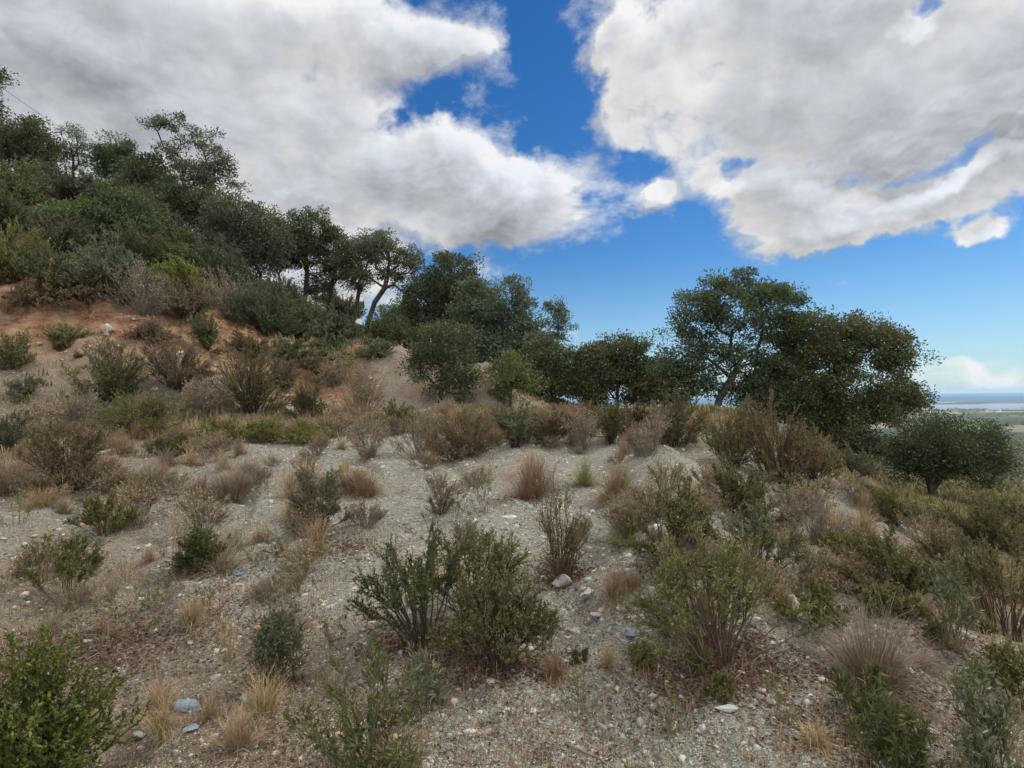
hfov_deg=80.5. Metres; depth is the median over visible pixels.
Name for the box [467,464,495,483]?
dry sprig
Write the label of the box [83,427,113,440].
dry sprig
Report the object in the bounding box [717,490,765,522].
dry sprig
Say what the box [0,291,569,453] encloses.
rubble
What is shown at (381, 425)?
dry sprig
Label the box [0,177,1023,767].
ground
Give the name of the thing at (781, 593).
grass tuft
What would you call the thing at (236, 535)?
grass tuft
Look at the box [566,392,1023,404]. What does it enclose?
sea
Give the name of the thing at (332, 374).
dry bush
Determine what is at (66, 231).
bush
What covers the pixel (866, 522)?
grass tuft
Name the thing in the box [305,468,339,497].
dry sprig
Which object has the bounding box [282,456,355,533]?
bush
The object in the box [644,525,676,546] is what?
dry sprig
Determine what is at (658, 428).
dry bush
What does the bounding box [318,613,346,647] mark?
seedling
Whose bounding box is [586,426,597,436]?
dry sprig
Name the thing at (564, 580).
stone
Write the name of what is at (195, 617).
grass tuft
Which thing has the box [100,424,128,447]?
dry sprig
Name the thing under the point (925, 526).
dry bush
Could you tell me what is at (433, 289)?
oak tree
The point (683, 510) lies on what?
bush
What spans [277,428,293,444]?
dry sprig
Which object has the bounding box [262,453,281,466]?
dry sprig
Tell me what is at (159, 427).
dry sprig
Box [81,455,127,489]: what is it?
dry sprig
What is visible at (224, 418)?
grass tuft
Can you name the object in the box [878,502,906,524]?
grass tuft
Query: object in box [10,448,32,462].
dry sprig
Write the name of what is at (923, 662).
grass tuft
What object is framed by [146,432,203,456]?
bush
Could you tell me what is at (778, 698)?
seedling
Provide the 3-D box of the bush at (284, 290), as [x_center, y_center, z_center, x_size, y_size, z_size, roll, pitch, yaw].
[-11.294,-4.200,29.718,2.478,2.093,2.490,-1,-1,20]
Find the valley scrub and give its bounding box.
[601,405,1023,495]
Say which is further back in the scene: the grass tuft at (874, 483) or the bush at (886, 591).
the grass tuft at (874, 483)
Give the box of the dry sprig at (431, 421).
[412,412,458,432]
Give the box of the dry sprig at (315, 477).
[285,467,316,483]
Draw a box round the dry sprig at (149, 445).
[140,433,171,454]
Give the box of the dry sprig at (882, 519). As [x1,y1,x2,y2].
[856,507,886,523]
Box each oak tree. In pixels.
[0,65,23,154]
[0,111,74,172]
[54,121,101,175]
[81,129,141,179]
[112,150,177,200]
[135,109,253,232]
[145,175,233,234]
[191,188,299,285]
[265,252,302,282]
[274,204,338,303]
[294,271,339,304]
[307,225,361,305]
[328,232,375,328]
[347,227,425,336]
[370,297,413,326]
[394,305,431,338]
[394,318,486,404]
[396,250,487,350]
[441,273,555,369]
[484,347,548,407]
[504,332,595,401]
[533,295,579,350]
[559,328,675,407]
[621,355,698,407]
[644,265,825,412]
[733,302,945,465]
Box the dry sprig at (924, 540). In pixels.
[911,532,953,560]
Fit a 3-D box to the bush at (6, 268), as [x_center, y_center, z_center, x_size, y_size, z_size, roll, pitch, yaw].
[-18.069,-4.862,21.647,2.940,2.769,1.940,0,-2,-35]
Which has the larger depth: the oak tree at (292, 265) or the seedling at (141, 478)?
the oak tree at (292, 265)
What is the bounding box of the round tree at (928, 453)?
[869,408,1023,495]
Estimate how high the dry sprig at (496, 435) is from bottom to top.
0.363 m
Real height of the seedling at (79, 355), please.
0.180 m
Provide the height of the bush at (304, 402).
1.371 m
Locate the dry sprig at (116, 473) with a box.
[93,464,138,487]
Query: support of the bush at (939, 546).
on the ground at (404, 391)
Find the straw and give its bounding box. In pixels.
[0,432,1023,767]
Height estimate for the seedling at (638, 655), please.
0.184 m
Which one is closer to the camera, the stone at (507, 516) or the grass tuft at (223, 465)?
the stone at (507, 516)
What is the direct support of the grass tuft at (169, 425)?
on the ground at (404, 391)
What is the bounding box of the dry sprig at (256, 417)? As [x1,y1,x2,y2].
[240,409,274,425]
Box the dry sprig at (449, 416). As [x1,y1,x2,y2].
[443,412,460,422]
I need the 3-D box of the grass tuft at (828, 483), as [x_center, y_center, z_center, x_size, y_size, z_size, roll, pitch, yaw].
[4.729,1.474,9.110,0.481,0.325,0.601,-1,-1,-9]
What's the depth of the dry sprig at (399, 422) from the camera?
13.43 m
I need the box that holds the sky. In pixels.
[0,0,1023,397]
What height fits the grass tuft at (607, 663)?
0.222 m
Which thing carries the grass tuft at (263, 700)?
on the ground at (404, 391)
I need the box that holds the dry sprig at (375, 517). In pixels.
[344,495,387,528]
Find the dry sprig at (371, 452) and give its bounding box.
[358,442,375,463]
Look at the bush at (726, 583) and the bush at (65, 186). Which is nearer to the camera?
the bush at (726, 583)
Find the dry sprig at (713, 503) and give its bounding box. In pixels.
[697,485,722,517]
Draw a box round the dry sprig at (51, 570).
[46,551,87,577]
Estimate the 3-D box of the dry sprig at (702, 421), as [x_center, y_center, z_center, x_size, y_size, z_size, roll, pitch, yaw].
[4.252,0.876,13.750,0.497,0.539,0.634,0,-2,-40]
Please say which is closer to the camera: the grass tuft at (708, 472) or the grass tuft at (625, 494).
the grass tuft at (625, 494)
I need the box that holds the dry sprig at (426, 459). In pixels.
[402,448,444,469]
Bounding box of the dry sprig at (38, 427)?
[24,418,52,442]
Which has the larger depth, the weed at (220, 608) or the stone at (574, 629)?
the stone at (574, 629)
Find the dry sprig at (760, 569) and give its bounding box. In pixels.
[739,554,775,582]
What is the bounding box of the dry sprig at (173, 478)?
[164,467,192,490]
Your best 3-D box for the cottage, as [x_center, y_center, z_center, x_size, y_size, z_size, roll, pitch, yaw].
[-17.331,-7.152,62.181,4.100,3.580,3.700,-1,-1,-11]
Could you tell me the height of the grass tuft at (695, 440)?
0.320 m
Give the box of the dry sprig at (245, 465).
[239,462,251,471]
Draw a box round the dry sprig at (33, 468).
[22,463,37,474]
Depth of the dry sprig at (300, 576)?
4.75 m
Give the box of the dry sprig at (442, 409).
[431,396,466,420]
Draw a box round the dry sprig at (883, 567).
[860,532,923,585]
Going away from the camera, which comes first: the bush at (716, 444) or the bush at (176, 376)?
the bush at (716, 444)
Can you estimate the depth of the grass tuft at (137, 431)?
14.27 m
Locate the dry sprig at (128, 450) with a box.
[117,440,140,456]
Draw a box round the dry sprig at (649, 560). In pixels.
[642,537,695,571]
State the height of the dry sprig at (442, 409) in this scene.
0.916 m
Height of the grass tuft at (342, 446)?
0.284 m
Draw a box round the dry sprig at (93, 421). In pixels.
[67,414,109,431]
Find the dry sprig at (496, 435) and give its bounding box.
[486,430,501,443]
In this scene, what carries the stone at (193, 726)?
on the ground at (404, 391)
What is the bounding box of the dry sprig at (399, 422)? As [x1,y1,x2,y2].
[380,413,410,435]
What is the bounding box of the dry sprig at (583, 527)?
[565,517,592,539]
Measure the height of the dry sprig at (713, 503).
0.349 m
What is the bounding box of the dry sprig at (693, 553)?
[670,538,732,568]
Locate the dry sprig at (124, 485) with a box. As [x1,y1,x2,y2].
[115,480,149,504]
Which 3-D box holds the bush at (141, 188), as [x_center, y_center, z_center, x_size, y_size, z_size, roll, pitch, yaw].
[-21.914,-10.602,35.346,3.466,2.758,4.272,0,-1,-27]
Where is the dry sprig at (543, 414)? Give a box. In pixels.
[521,403,550,423]
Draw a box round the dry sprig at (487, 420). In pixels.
[476,410,499,429]
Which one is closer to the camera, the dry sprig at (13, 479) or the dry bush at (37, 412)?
the dry sprig at (13, 479)
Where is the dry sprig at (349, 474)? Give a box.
[339,466,376,493]
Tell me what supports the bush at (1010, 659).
on the ground at (404, 391)
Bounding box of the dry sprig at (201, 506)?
[170,484,240,534]
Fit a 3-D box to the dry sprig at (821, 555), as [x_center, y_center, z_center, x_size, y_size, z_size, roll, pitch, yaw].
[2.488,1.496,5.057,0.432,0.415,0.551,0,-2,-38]
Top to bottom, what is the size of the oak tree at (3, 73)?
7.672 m
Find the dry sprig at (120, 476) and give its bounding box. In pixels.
[110,463,143,488]
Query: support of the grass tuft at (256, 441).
on the ground at (404, 391)
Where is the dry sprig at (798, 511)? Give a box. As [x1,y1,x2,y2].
[765,499,813,532]
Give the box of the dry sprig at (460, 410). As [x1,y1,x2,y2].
[446,404,470,418]
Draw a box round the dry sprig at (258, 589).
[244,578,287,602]
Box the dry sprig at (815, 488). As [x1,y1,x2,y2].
[790,476,838,512]
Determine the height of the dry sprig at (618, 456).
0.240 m
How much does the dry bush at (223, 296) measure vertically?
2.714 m
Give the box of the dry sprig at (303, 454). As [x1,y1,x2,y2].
[295,448,318,459]
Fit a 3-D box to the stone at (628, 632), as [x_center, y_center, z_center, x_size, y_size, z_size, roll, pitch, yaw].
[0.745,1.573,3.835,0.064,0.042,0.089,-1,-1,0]
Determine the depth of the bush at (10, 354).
17.21 m
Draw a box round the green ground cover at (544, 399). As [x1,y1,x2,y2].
[0,207,1023,586]
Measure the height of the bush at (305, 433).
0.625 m
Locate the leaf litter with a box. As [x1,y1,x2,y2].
[0,440,1023,767]
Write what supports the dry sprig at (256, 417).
on the ground at (404, 391)
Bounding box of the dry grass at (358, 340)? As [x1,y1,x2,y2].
[0,242,1023,639]
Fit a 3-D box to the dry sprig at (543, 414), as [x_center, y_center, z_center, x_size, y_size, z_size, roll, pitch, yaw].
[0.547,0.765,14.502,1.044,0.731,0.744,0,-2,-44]
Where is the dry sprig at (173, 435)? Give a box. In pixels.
[152,421,205,452]
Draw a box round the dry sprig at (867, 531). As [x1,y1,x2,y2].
[852,523,877,539]
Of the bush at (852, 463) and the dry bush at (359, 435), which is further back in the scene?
the bush at (852, 463)
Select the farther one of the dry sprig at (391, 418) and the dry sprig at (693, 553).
the dry sprig at (391, 418)
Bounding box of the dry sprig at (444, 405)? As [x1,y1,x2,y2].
[433,399,456,413]
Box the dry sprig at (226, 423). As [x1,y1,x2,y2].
[210,416,236,429]
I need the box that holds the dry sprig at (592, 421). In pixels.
[576,414,600,432]
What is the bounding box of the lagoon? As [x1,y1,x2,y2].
[823,404,1023,409]
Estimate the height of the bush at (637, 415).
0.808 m
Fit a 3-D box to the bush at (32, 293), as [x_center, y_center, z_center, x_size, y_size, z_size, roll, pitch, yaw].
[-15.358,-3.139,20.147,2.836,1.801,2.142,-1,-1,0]
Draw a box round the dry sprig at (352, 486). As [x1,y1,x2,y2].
[322,468,375,495]
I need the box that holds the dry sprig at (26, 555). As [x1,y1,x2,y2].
[0,528,70,588]
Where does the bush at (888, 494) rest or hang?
on the ground at (404, 391)
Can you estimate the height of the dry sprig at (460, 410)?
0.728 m
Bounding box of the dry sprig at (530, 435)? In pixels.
[521,427,547,443]
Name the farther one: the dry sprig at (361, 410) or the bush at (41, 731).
the dry sprig at (361, 410)
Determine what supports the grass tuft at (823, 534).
on the ground at (404, 391)
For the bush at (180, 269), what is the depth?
26.19 m
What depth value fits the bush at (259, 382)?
17.24 m
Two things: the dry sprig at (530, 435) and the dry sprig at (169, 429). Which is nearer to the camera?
the dry sprig at (530, 435)
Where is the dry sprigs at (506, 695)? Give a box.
[0,441,1023,767]
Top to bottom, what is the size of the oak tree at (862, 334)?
7.138 m
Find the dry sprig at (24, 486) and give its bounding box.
[6,469,59,496]
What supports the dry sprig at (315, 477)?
on the ground at (404, 391)
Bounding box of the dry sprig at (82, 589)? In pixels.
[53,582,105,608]
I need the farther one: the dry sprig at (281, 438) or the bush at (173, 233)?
the bush at (173, 233)
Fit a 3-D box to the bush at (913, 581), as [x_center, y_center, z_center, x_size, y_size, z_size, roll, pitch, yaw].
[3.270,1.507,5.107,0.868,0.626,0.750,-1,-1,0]
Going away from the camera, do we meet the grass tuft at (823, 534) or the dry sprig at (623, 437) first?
the grass tuft at (823, 534)
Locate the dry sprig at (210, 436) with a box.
[200,429,234,451]
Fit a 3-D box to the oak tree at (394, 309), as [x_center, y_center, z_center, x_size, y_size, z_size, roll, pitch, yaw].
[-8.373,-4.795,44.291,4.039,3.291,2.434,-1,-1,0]
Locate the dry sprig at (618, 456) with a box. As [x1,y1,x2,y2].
[606,450,629,464]
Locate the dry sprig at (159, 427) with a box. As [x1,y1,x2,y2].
[146,420,167,433]
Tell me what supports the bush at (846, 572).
on the ground at (404, 391)
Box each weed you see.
[63,569,168,649]
[158,497,196,569]
[191,580,232,644]
[213,616,239,665]
[240,534,290,564]
[467,450,508,515]
[540,606,566,660]
[562,655,591,713]
[623,585,690,647]
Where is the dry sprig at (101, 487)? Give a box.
[86,467,140,493]
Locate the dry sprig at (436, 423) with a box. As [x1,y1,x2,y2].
[406,414,450,433]
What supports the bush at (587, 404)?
on the ground at (404, 391)
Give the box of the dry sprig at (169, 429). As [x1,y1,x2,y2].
[162,426,179,438]
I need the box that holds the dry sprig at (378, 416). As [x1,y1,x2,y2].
[361,406,383,426]
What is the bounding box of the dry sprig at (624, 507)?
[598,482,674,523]
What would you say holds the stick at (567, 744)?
on the ground at (404, 391)
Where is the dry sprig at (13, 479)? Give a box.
[4,471,34,491]
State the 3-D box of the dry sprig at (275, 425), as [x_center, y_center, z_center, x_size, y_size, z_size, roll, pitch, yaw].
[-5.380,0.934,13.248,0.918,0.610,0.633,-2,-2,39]
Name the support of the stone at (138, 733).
on the ground at (404, 391)
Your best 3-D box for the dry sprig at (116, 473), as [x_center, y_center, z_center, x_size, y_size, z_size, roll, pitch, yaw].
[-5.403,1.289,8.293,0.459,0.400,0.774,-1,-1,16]
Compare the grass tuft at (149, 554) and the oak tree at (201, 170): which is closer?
the grass tuft at (149, 554)
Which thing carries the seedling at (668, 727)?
on the ground at (404, 391)
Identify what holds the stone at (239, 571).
on the ground at (404, 391)
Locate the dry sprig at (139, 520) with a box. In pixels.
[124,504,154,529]
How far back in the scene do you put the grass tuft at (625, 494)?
6.54 m
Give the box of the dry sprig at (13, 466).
[0,459,36,480]
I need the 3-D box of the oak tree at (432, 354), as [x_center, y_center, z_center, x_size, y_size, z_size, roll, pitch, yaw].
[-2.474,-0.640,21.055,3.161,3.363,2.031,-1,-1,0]
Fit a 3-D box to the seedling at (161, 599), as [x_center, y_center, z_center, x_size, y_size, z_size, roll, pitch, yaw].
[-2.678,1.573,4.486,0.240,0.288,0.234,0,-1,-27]
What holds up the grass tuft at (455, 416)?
on the ground at (404, 391)
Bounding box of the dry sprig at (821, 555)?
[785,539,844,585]
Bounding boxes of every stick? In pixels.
[30,630,99,642]
[478,718,501,724]
[564,741,612,767]
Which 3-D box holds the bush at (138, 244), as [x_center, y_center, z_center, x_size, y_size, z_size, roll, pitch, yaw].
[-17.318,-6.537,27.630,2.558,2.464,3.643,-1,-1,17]
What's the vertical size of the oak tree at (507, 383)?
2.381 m
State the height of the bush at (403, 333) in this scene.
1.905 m
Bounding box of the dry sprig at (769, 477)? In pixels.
[754,470,782,482]
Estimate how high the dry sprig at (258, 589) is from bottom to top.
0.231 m
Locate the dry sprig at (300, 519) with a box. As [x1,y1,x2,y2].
[278,501,337,539]
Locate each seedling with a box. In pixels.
[0,486,40,525]
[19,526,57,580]
[42,597,68,617]
[48,573,72,586]
[50,339,70,350]
[72,353,83,357]
[111,469,147,496]
[133,574,169,609]
[135,590,157,610]
[158,560,187,596]
[186,531,232,566]
[191,580,219,615]
[254,479,267,493]
[256,525,291,557]
[257,565,287,593]
[267,570,299,602]
[290,658,305,677]
[293,601,309,616]
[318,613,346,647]
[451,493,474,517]
[569,647,588,664]
[627,639,656,671]
[649,692,687,740]
[682,644,713,674]
[701,669,739,704]
[759,673,798,723]
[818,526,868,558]
[909,554,928,576]
[919,619,952,643]
[930,576,967,595]
[955,610,1000,634]
[986,707,1023,751]
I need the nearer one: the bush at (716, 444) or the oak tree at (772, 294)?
the bush at (716, 444)
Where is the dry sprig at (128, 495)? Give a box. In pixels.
[113,474,167,514]
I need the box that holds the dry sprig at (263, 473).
[244,461,272,483]
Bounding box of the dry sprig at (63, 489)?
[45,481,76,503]
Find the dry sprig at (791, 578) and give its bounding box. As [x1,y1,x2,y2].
[752,560,797,601]
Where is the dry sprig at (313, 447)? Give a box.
[296,432,333,456]
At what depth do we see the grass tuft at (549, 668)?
3.55 m
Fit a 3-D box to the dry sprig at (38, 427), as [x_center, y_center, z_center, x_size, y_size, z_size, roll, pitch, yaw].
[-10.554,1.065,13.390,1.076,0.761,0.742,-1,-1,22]
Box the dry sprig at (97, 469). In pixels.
[72,452,116,486]
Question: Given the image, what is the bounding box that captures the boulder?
[100,323,115,332]
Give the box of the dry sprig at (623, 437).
[617,431,634,448]
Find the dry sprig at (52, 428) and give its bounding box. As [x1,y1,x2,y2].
[29,416,81,440]
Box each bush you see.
[0,151,54,186]
[0,172,58,204]
[0,187,51,234]
[0,215,56,285]
[0,269,91,314]
[0,326,36,369]
[0,373,42,403]
[0,406,36,450]
[0,623,151,767]
[8,240,82,295]
[10,413,112,495]
[13,398,69,427]
[17,157,95,200]
[22,210,98,253]
[33,321,95,342]
[45,224,175,304]
[54,387,114,422]
[59,256,114,307]
[60,330,158,401]
[61,488,140,536]
[78,168,139,198]
[81,259,183,316]
[83,386,187,433]
[88,213,169,266]
[116,179,169,216]
[119,317,182,344]
[131,331,223,392]
[140,189,191,238]
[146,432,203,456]
[150,251,221,294]
[155,271,220,322]
[160,208,212,260]
[163,523,227,573]
[173,374,228,412]
[177,428,235,457]
[185,232,257,279]
[185,262,287,324]
[187,306,229,357]
[190,416,243,440]
[194,246,258,292]
[201,342,294,414]
[216,329,276,359]
[219,274,306,337]
[234,415,294,442]
[253,278,305,316]
[254,272,302,311]
[263,354,303,389]
[269,336,317,360]
[278,292,324,341]
[280,377,329,419]
[282,417,336,444]
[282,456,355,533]
[294,344,341,374]
[297,299,363,347]
[299,337,360,369]
[305,350,363,389]
[314,403,354,434]
[315,290,367,319]
[328,362,386,413]
[342,405,392,457]
[345,710,434,767]
[354,336,397,360]
[358,305,400,340]
[373,396,422,425]
[384,316,427,350]
[386,402,446,459]
[420,405,511,463]
[424,488,458,515]
[451,509,482,551]
[474,406,521,424]
[493,395,537,447]
[527,403,572,443]
[528,460,592,580]
[559,401,606,450]
[561,396,621,426]
[595,401,635,444]
[604,465,720,562]
[612,519,835,669]
[618,399,651,427]
[622,400,676,457]
[638,385,718,447]
[644,454,686,490]
[689,452,793,532]
[692,450,743,507]
[700,398,769,467]
[707,499,828,578]
[720,385,843,486]
[770,573,855,634]
[772,472,810,495]
[772,484,872,547]
[779,420,845,481]
[815,559,865,595]
[825,440,908,488]
[833,524,954,596]
[835,470,879,502]
[847,577,929,618]
[852,480,945,534]
[892,501,970,544]
[900,521,995,579]
[911,501,990,537]
[921,497,1023,551]
[921,516,1023,641]
[963,635,1023,713]
[970,498,1023,519]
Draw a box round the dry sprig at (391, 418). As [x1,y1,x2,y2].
[373,414,401,435]
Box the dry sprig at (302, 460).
[290,453,317,470]
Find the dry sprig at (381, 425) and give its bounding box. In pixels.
[365,417,392,436]
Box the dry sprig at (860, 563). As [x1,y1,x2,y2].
[849,551,892,585]
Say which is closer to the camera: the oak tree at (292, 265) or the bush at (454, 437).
the bush at (454, 437)
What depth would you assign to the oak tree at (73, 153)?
42.21 m
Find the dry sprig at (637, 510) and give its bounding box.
[628,495,664,525]
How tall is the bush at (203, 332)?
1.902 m
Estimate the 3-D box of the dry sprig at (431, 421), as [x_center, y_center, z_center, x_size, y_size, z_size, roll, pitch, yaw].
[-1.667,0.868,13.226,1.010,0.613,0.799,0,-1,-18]
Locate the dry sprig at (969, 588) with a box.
[941,576,999,601]
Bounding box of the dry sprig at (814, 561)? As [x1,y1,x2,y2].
[806,554,834,576]
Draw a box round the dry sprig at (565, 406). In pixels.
[559,401,577,412]
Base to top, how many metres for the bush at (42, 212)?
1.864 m
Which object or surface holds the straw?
on the ground at (404, 391)
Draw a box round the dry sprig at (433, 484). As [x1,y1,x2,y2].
[420,468,466,496]
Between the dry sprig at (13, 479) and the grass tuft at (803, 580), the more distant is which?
the dry sprig at (13, 479)
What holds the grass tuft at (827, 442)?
on the ground at (404, 391)
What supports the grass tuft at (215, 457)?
on the ground at (404, 391)
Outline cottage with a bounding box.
[325,297,364,323]
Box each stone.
[131,731,145,738]
[173,699,200,711]
[182,723,198,733]
[233,570,245,574]
[502,515,516,517]
[552,574,571,587]
[565,627,580,632]
[580,588,593,597]
[590,612,602,619]
[624,629,635,635]
[714,704,737,712]
[746,618,760,624]
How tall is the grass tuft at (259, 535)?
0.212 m
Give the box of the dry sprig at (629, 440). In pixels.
[619,424,653,456]
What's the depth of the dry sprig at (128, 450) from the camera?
10.75 m
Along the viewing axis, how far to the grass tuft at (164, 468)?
8.89 m
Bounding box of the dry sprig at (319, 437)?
[309,431,328,446]
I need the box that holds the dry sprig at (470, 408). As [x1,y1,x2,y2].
[463,402,477,414]
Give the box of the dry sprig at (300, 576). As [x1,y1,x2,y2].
[283,567,307,589]
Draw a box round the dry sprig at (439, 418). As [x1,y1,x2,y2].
[417,411,460,429]
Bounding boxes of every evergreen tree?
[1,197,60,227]
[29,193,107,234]
[74,176,175,244]
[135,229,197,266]
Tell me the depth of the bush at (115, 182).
34.64 m
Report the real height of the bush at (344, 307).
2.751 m
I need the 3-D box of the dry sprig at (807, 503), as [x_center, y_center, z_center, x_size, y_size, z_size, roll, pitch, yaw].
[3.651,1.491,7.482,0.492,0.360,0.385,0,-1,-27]
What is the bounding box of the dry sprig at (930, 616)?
[920,601,958,627]
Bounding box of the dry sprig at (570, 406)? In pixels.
[563,401,580,413]
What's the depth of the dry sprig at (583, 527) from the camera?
5.78 m
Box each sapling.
[918,544,985,650]
[939,655,1023,767]
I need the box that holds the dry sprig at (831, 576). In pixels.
[795,565,859,594]
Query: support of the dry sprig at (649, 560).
on the ground at (404, 391)
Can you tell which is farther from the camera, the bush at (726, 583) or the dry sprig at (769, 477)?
the dry sprig at (769, 477)
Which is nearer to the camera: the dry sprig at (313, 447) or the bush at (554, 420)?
the dry sprig at (313, 447)
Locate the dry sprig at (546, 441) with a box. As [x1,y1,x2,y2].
[543,431,560,448]
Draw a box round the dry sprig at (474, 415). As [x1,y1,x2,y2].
[463,408,488,424]
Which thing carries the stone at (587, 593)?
on the ground at (404, 391)
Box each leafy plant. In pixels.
[16,529,111,604]
[244,596,311,688]
[282,627,423,767]
[399,640,456,718]
[825,654,894,722]
[834,674,963,767]
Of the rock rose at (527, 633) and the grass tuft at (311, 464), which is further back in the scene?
the grass tuft at (311, 464)
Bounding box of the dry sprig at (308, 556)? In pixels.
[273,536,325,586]
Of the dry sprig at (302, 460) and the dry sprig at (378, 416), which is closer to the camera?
the dry sprig at (302, 460)
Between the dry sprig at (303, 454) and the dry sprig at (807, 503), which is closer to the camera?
the dry sprig at (807, 503)
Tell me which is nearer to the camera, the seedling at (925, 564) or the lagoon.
the seedling at (925, 564)
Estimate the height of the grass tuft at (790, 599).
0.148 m
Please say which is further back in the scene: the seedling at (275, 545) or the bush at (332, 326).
the bush at (332, 326)
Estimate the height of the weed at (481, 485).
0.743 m
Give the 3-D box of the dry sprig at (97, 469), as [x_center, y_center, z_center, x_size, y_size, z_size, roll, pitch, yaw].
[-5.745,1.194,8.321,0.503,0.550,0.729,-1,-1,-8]
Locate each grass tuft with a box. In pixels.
[0,455,34,496]
[2,481,69,509]
[22,607,75,637]
[23,450,43,469]
[46,492,82,514]
[63,402,79,416]
[68,359,86,374]
[85,614,121,633]
[90,497,160,530]
[98,484,117,494]
[105,434,146,452]
[107,432,139,454]
[109,454,126,468]
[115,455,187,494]
[125,415,150,438]
[126,664,184,730]
[130,543,163,566]
[130,688,193,751]
[137,474,174,489]
[149,443,183,467]
[157,459,172,475]
[160,417,186,431]
[173,594,216,630]
[176,446,208,465]
[178,532,260,582]
[179,454,276,505]
[180,416,208,437]
[183,689,230,724]
[188,695,286,755]
[204,453,234,472]
[208,446,228,462]
[213,515,264,553]
[216,411,234,422]
[219,663,297,731]
[227,437,253,455]
[237,411,261,434]
[245,524,279,543]
[249,425,274,443]
[253,595,313,630]
[267,466,303,498]
[271,486,310,521]
[283,510,340,557]
[284,411,319,436]
[284,455,322,481]
[305,411,331,430]
[312,413,349,436]
[331,437,348,449]
[334,455,350,478]
[335,457,354,471]
[337,462,394,499]
[337,464,366,494]
[342,401,359,419]
[342,410,356,425]
[448,404,467,428]
[484,439,573,499]
[532,643,572,687]
[540,430,555,446]
[559,452,605,486]
[560,434,577,446]
[572,444,584,453]
[583,453,666,505]
[588,641,620,674]
[591,551,640,617]
[592,485,633,529]
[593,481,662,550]
[609,568,647,595]
[611,435,639,454]
[617,488,630,503]
[672,470,727,517]
[678,518,715,549]
[684,412,703,426]
[686,573,730,614]
[690,433,700,442]
[705,465,716,481]
[709,457,726,469]
[759,568,798,606]
[778,523,789,542]
[778,587,794,604]
[782,583,954,730]
[790,716,846,757]
[795,563,807,581]
[796,566,835,593]
[803,506,849,547]
[806,518,843,547]
[809,501,864,533]
[810,474,841,490]
[812,431,839,461]
[833,541,890,583]
[849,489,885,516]
[849,504,889,534]
[859,477,891,497]
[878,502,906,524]
[900,586,940,625]
[910,643,946,676]
[913,542,935,557]
[929,626,975,656]
[956,582,1021,621]
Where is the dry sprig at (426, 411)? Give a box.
[420,406,432,415]
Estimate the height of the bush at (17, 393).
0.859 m
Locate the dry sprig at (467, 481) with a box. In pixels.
[458,473,484,487]
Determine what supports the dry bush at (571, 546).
on the ground at (404, 391)
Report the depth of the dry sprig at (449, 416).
14.44 m
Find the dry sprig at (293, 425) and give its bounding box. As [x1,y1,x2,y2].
[283,415,307,442]
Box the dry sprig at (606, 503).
[595,490,621,507]
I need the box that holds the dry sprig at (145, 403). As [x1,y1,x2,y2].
[134,390,180,420]
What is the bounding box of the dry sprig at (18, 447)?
[14,439,39,453]
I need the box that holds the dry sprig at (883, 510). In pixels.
[870,500,889,515]
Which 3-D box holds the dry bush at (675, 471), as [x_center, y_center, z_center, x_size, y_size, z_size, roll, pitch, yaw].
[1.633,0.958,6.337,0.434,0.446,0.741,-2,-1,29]
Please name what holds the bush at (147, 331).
on the ground at (404, 391)
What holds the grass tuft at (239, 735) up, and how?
on the ground at (404, 391)
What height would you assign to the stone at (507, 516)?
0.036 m
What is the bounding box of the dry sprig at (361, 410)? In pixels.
[349,399,370,421]
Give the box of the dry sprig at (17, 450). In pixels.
[11,437,40,455]
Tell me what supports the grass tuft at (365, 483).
on the ground at (404, 391)
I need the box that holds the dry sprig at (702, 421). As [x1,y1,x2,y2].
[688,411,710,431]
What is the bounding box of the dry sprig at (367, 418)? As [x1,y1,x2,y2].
[357,408,378,432]
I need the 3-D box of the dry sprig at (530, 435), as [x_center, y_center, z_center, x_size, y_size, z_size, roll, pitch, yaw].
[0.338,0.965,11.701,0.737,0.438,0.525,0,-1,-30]
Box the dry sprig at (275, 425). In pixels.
[254,414,284,430]
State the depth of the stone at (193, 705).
3.22 m
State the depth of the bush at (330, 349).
23.36 m
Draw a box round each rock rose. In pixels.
[343,513,515,650]
[407,523,532,645]
[426,538,563,673]
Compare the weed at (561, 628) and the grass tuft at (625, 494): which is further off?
the grass tuft at (625, 494)
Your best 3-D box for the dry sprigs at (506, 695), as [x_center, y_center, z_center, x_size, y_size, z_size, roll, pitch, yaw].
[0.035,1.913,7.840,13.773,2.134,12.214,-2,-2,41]
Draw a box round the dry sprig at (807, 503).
[796,490,830,512]
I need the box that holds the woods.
[753,407,1023,494]
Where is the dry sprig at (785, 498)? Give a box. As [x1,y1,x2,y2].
[764,482,822,512]
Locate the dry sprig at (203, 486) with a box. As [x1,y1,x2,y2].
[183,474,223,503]
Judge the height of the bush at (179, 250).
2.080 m
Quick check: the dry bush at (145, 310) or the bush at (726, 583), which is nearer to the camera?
the bush at (726, 583)
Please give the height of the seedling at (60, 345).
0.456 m
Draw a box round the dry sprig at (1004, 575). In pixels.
[972,567,1020,598]
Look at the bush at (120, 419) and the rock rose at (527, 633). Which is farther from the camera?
the bush at (120, 419)
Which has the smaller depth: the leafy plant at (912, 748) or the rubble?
the leafy plant at (912, 748)
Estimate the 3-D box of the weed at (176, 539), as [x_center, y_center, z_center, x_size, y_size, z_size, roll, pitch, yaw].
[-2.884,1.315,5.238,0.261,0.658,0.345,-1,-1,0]
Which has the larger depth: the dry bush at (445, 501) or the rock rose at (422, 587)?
the dry bush at (445, 501)

